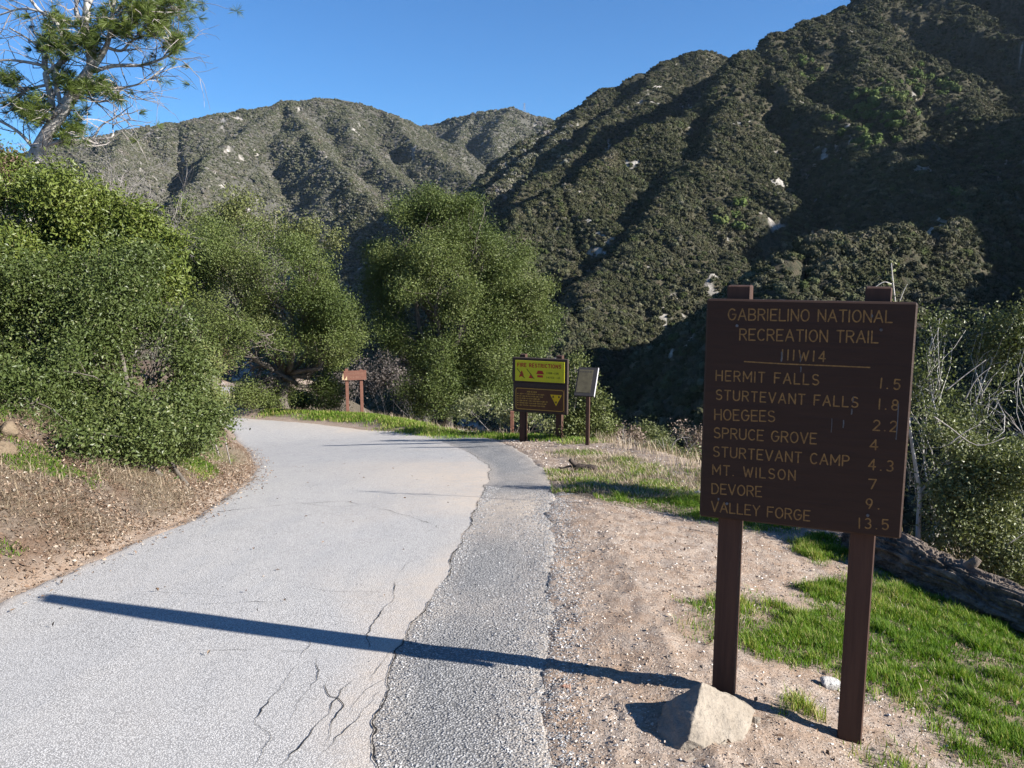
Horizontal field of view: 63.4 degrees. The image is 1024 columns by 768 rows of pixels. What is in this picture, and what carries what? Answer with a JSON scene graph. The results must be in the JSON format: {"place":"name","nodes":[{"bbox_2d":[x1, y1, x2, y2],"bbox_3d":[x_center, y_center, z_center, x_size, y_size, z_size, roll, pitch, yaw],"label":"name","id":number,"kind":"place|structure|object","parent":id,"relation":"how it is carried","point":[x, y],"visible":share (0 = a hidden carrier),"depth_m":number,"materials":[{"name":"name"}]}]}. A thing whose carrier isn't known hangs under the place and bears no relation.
{"place":"outdoors","nodes":[
{"label":"outdoors","id":0,"kind":"place"},
{"bbox_2d":[0,387,490,767],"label":"road","id":1,"kind":"structure","parent":0,"point":[117,666],"depth_m":4.39,"materials":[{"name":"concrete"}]},
{"bbox_2d":[0,0,850,152],"label":"sky","id":2,"kind":"structure","parent":0,"point":[422,62],"materials":[{"name":"blue"}]},
{"bbox_2d":[370,435,555,767],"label":"road shoulder","id":3,"kind":"object","parent":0,"point":[511,467],"visible":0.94,"depth_m":3.97},
{"bbox_2d":[0,357,1023,767],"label":"ground","id":4,"kind":"structure","parent":0,"point":[614,593],"depth_m":4.57,"materials":[{"name":"beige soil"}]},
{"bbox_2d":[0,421,18,436],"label":"boulder","id":5,"kind":"object","parent":4,"relation":"on","point":[8,427],"visible":0.95,"depth_m":6.46,"materials":[{"name":"beige stone"}]},
{"bbox_2d":[0,440,19,455],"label":"boulder","id":6,"kind":"object","parent":4,"relation":"on","point":[7,446],"visible":0.96,"depth_m":6.31,"materials":[{"name":"beige stone"}]},
{"bbox_2d":[0,142,33,320],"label":"shrub","id":7,"kind":"object","parent":4,"relation":"on","point":[12,160],"visible":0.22,"depth_m":9.83,"materials":[{"name":"green plant"}]},
{"bbox_2d":[0,130,210,391],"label":"shrub","id":8,"kind":"object","parent":4,"relation":"on","point":[57,202],"visible":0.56,"depth_m":9.31,"materials":[{"name":"green plant"}]},
{"bbox_2d":[0,0,244,319],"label":"pine tree","id":9,"kind":"object","parent":4,"relation":"on","point":[155,16],"visible":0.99,"depth_m":13.19,"materials":[{"name":"green plant"}]},
{"bbox_2d":[0,214,256,487],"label":"shrub","id":10,"kind":"object","parent":4,"relation":"on","point":[172,419],"visible":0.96,"depth_m":7.82,"materials":[{"name":"green plant"}]},
{"bbox_2d":[66,108,195,215],"bbox_3d":[-5.232,-2.858,11.123,1.712,1.734,1.667,0,9,0],"label":"bare bush","id":11,"kind":"object","parent":4,"relation":"on","point":[116,177],"visible":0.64,"depth_m":11.26,"materials":[{"name":"grey plant"}]},
{"bbox_2d":[167,161,209,260],"bbox_3d":[-4.789,-2.308,10.935,1.626,1.434,1.319,-5,10,-30],"label":"bare bush","id":12,"kind":"object","parent":4,"relation":"on","point":[188,211],"visible":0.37,"depth_m":10.90,"materials":[{"name":"grey plant"}]},
{"bbox_2d":[168,187,223,339],"bbox_3d":[-11.771,-3.184,30.901,2.876,8.093,2.232,2,9,16],"label":"tree","id":13,"kind":"object","parent":4,"relation":"on","point":[184,211],"visible":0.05,"depth_m":30.36,"materials":[{"name":"green plant"}]},
{"bbox_2d":[194,334,235,382],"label":"bush","id":14,"kind":"object","parent":4,"relation":"on","point":[224,361],"visible":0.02,"depth_m":38.27,"materials":[{"name":"green plant"}]},
{"bbox_2d":[187,341,244,463],"bbox_3d":[-3.478,0.284,9.466,0.775,1.570,1.026,-6,10,-34],"label":"bush","id":15,"kind":"object","parent":4,"relation":"on","point":[227,395],"visible":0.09,"depth_m":9.48,"materials":[{"name":"green plant"}]},
{"bbox_2d":[236,399,273,409],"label":"bush","id":16,"kind":"object","parent":4,"relation":"on","point":[268,406],"visible":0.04,"depth_m":28.25,"materials":[{"name":"green plant"}]},
{"bbox_2d":[178,179,350,379],"bbox_3d":[-8.458,-1.879,28.998,5.796,10.348,2.086,0,9,0],"label":"tree","id":17,"kind":"object","parent":4,"relation":"on","point":[229,209],"visible":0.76,"depth_m":28.26,"materials":[{"name":"green plant"}]},
{"bbox_2d":[175,207,375,413],"bbox_3d":[-7.243,-1.817,24.817,6.034,6.834,4.606,-4,10,-26],"label":"oak tree","id":18,"kind":"object","parent":4,"relation":"on","point":[328,328],"visible":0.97,"depth_m":24.23,"materials":[{"name":"green plant"}]},
{"bbox_2d":[289,386,332,409],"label":"bush","id":19,"kind":"object","parent":4,"relation":"on","point":[303,405],"visible":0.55,"depth_m":28.62,"materials":[{"name":"green plant"}]},
{"bbox_2d":[305,368,365,409],"bbox_3d":[-6.772,1.179,31.551,2.496,3.801,1.700,0,9,0],"label":"bush","id":20,"kind":"object","parent":4,"relation":"on","point":[351,382],"visible":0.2,"depth_m":31.30,"materials":[{"name":"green plant"}]},
{"bbox_2d":[342,369,365,411],"bbox_3d":[-4.605,0.380,24.251,0.695,1.668,0.132,-2,9,-14],"label":"sign","id":21,"kind":"object","parent":4,"relation":"on","point":[360,374],"visible":0.93,"depth_m":24.15,"materials":[{"name":"brown wood"}]},
{"bbox_2d":[345,348,414,415],"bbox_3d":[-5.312,1.386,33.483,2.840,5.746,1.830,0,9,0],"label":"bush","id":22,"kind":"object","parent":4,"relation":"on","point":[383,379],"visible":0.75,"depth_m":33.06,"materials":[{"name":"grey plant"}]},
{"bbox_2d":[390,375,434,421],"bbox_3d":[-3.419,2.286,32.586,2.682,5.847,1.949,0,9,0],"label":"bush","id":23,"kind":"object","parent":4,"relation":"on","point":[406,398],"visible":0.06,"depth_m":32.36,"materials":[{"name":"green plant"}]},
{"bbox_2d":[350,179,572,427],"bbox_3d":[-2.078,-1.984,26.268,6.870,9.085,5.252,6,11,36],"label":"oak tree","id":24,"kind":"object","parent":4,"relation":"on","point":[440,250],"visible":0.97,"depth_m":25.59,"materials":[{"name":"green plant"}]},
{"bbox_2d":[443,385,564,433],"bbox_3d":[-0.015,0.697,18.203,3.710,1.234,1.469,8,12,42],"label":"bush","id":25,"kind":"object","parent":4,"relation":"on","point":[460,409],"visible":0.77,"depth_m":18.38,"materials":[{"name":"green plant"}]},
{"bbox_2d":[375,486,638,767],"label":"asphalt crumbs","id":26,"kind":"object","parent":4,"relation":"on","point":[569,760],"visible":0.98,"depth_m":4.13,"materials":[{"name":"grey asphalt"}]},
{"bbox_2d":[0,400,1023,767],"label":"green grass","id":27,"kind":"structure","parent":4,"relation":"on","point":[968,624],"depth_m":4.90,"materials":[{"name":"green plant"}]},
{"bbox_2d":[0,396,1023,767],"bbox_3d":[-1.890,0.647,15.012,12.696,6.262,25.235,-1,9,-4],"label":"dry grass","id":28,"kind":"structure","parent":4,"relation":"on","point":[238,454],"depth_m":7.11,"materials":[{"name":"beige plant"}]},
{"bbox_2d":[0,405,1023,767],"bbox_3d":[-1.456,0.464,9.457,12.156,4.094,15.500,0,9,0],"label":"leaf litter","id":29,"kind":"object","parent":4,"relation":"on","point":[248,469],"visible":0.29,"depth_m":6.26,"materials":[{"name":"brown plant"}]},
{"bbox_2d":[510,411,513,432],"bbox_3d":[0.000,0.942,17.538,0.080,0.753,0.080,0,9,0],"label":"stake","id":30,"kind":"object","parent":4,"relation":"on","point":[511,421],"visible":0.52,"depth_m":17.48,"materials":[{"name":"brown wood"}]},
{"bbox_2d":[512,354,568,441],"bbox_3d":[0.532,0.429,15.127,1.058,1.929,0.200,3,9,21],"label":"fire sign","id":31,"kind":"object","parent":4,"relation":"on","point":[540,385],"visible":0.98,"depth_m":14.99,"materials":[{"name":"brown wood"}]},
{"bbox_2d":[558,458,596,470],"bbox_3d":[0.801,0.986,10.095,0.476,0.161,0.100,3,9,18],"label":"stick","id":32,"kind":"object","parent":4,"relation":"on","point":[576,465],"visible":0.89,"depth_m":10.06,"materials":[{"name":"wood"}]},
{"bbox_2d":[543,345,623,442],"bbox_3d":[1.275,0.259,15.579,1.663,1.916,1.704,0,9,0],"label":"bush","id":33,"kind":"object","parent":4,"relation":"on","point":[574,423],"visible":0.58,"depth_m":15.33,"materials":[{"name":"green plant"}]},
{"bbox_2d":[574,367,598,444],"bbox_3d":[1.210,0.516,13.531,0.336,1.551,0.362,3,9,17],"label":"information panel","id":34,"kind":"object","parent":4,"relation":"on","point":[586,381],"visible":0.94,"depth_m":13.44,"materials":[{"name":"metal"}]},
{"bbox_2d":[601,420,647,447],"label":"bush","id":35,"kind":"object","parent":4,"relation":"on","point":[631,433],"visible":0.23,"depth_m":15.79,"materials":[{"name":"beige plant"}]},
{"bbox_2d":[618,426,643,446],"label":"dead shrub","id":36,"kind":"object","parent":4,"relation":"on","point":[629,440],"visible":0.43,"depth_m":14.36,"materials":[{"name":"beige plant"}]},
{"bbox_2d":[626,416,672,446],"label":"bush","id":37,"kind":"object","parent":4,"relation":"on","point":[652,431],"visible":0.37,"depth_m":17.30,"materials":[{"name":"green plant"}]},
{"bbox_2d":[633,433,701,459],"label":"bush","id":38,"kind":"object","parent":4,"relation":"on","point":[668,442],"visible":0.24,"depth_m":14.24,"materials":[{"name":"beige plant"}]},
{"bbox_2d":[649,432,698,456],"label":"dead shrub","id":39,"kind":"object","parent":4,"relation":"on","point":[685,441],"visible":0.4,"depth_m":13.25,"materials":[{"name":"brown plant"}]},
{"bbox_2d":[668,416,701,461],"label":"bush","id":40,"kind":"object","parent":4,"relation":"on","point":[697,435],"visible":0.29,"depth_m":15.38,"materials":[{"name":"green plant"}]},
{"bbox_2d":[657,682,754,750],"bbox_3d":[0.779,1.337,3.328,0.341,0.313,0.621,4,9,24],"label":"rock","id":41,"kind":"object","parent":4,"relation":"on","point":[702,715],"visible":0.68,"depth_m":3.19,"materials":[{"name":"beige stone"}]},
{"bbox_2d":[752,717,760,723],"bbox_3d":[0.989,1.366,3.361,0.040,0.029,0.033,0,9,0],"label":"stone","id":42,"kind":"object","parent":4,"relation":"on","point":[755,720],"visible":0.85,"depth_m":3.35,"materials":[{"name":"beige stone"}]},
{"bbox_2d":[498,439,1021,767],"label":"pebbles","id":43,"kind":"object","parent":4,"relation":"on","point":[660,675],"visible":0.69,"depth_m":4.19,"materials":[{"name":"beige gravel"}]},
{"bbox_2d":[699,285,917,744],"bbox_3d":[1.146,0.658,3.351,0.757,2.094,0.132,3,9,22],"label":"trail sign","id":44,"kind":"object","parent":4,"relation":"on","point":[806,411],"visible":1,"depth_m":3.23,"materials":[{"name":"brown wood"}]},
{"bbox_2d":[820,676,839,690],"bbox_3d":[1.534,1.418,3.925,0.146,0.060,0.089,0,9,0],"label":"stone","id":45,"kind":"object","parent":4,"relation":"on","point":[829,683],"visible":0.95,"depth_m":3.89,"materials":[{"name":"white stone"}]},
{"bbox_2d":[876,260,961,539],"bbox_3d":[3.271,0.200,6.701,0.811,2.379,0.219,0,9,0],"label":"sapling","id":46,"kind":"object","parent":4,"relation":"on","point":[918,529],"visible":0.64,"depth_m":6.77,"materials":[{"name":"grey plant"}]},
{"bbox_2d":[840,531,1023,632],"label":"fallen log","id":47,"kind":"object","parent":4,"relation":"on","point":[908,558],"visible":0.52,"depth_m":5.99,"materials":[{"name":"brown wood"}]},
{"bbox_2d":[903,287,1023,586],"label":"shrub","id":48,"kind":"object","parent":4,"relation":"on","point":[984,526],"visible":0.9,"depth_m":6.72,"materials":[{"name":"green plant"}]},
{"bbox_2d":[934,360,1023,544],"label":"dead branch","id":49,"kind":"object","parent":48,"relation":"attached to","point":[972,427],"visible":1,"depth_m":6.21,"materials":[{"name":"grey wood"}]},
{"bbox_2d":[951,391,1023,570],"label":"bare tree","id":50,"kind":"object","parent":4,"relation":"on","point":[1016,452],"visible":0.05,"depth_m":10.45,"materials":[{"name":"grey plant"}]},
{"bbox_2d":[1,0,1023,557],"bbox_3d":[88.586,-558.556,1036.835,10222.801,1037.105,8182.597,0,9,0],"label":"mountains","id":51,"kind":"structure","parent":0,"point":[921,22],"depth_m":840.42,"materials":[{"name":"plant"}]},
{"bbox_2d":[0,97,573,359],"bbox_3d":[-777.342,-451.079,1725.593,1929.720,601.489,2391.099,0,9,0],"label":"chaparral","id":52,"kind":"object","parent":51,"relation":"on","point":[473,136],"visible":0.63,"depth_m":1618.63,"materials":[{"name":"green plant"}]},
{"bbox_2d":[331,0,1023,581],"bbox_3d":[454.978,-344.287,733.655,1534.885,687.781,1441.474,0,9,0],"label":"chaparral","id":53,"kind":"object","parent":51,"relation":"on","point":[873,168],"visible":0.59,"depth_m":587.10,"materials":[{"name":"green plant"}]},
{"bbox_2d":[712,54,963,230],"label":"valley trees","id":54,"kind":"object","parent":51,"relation":"on","point":[873,99],"visible":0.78,"depth_m":746.60,"materials":[{"name":"green plant"}]}
]}

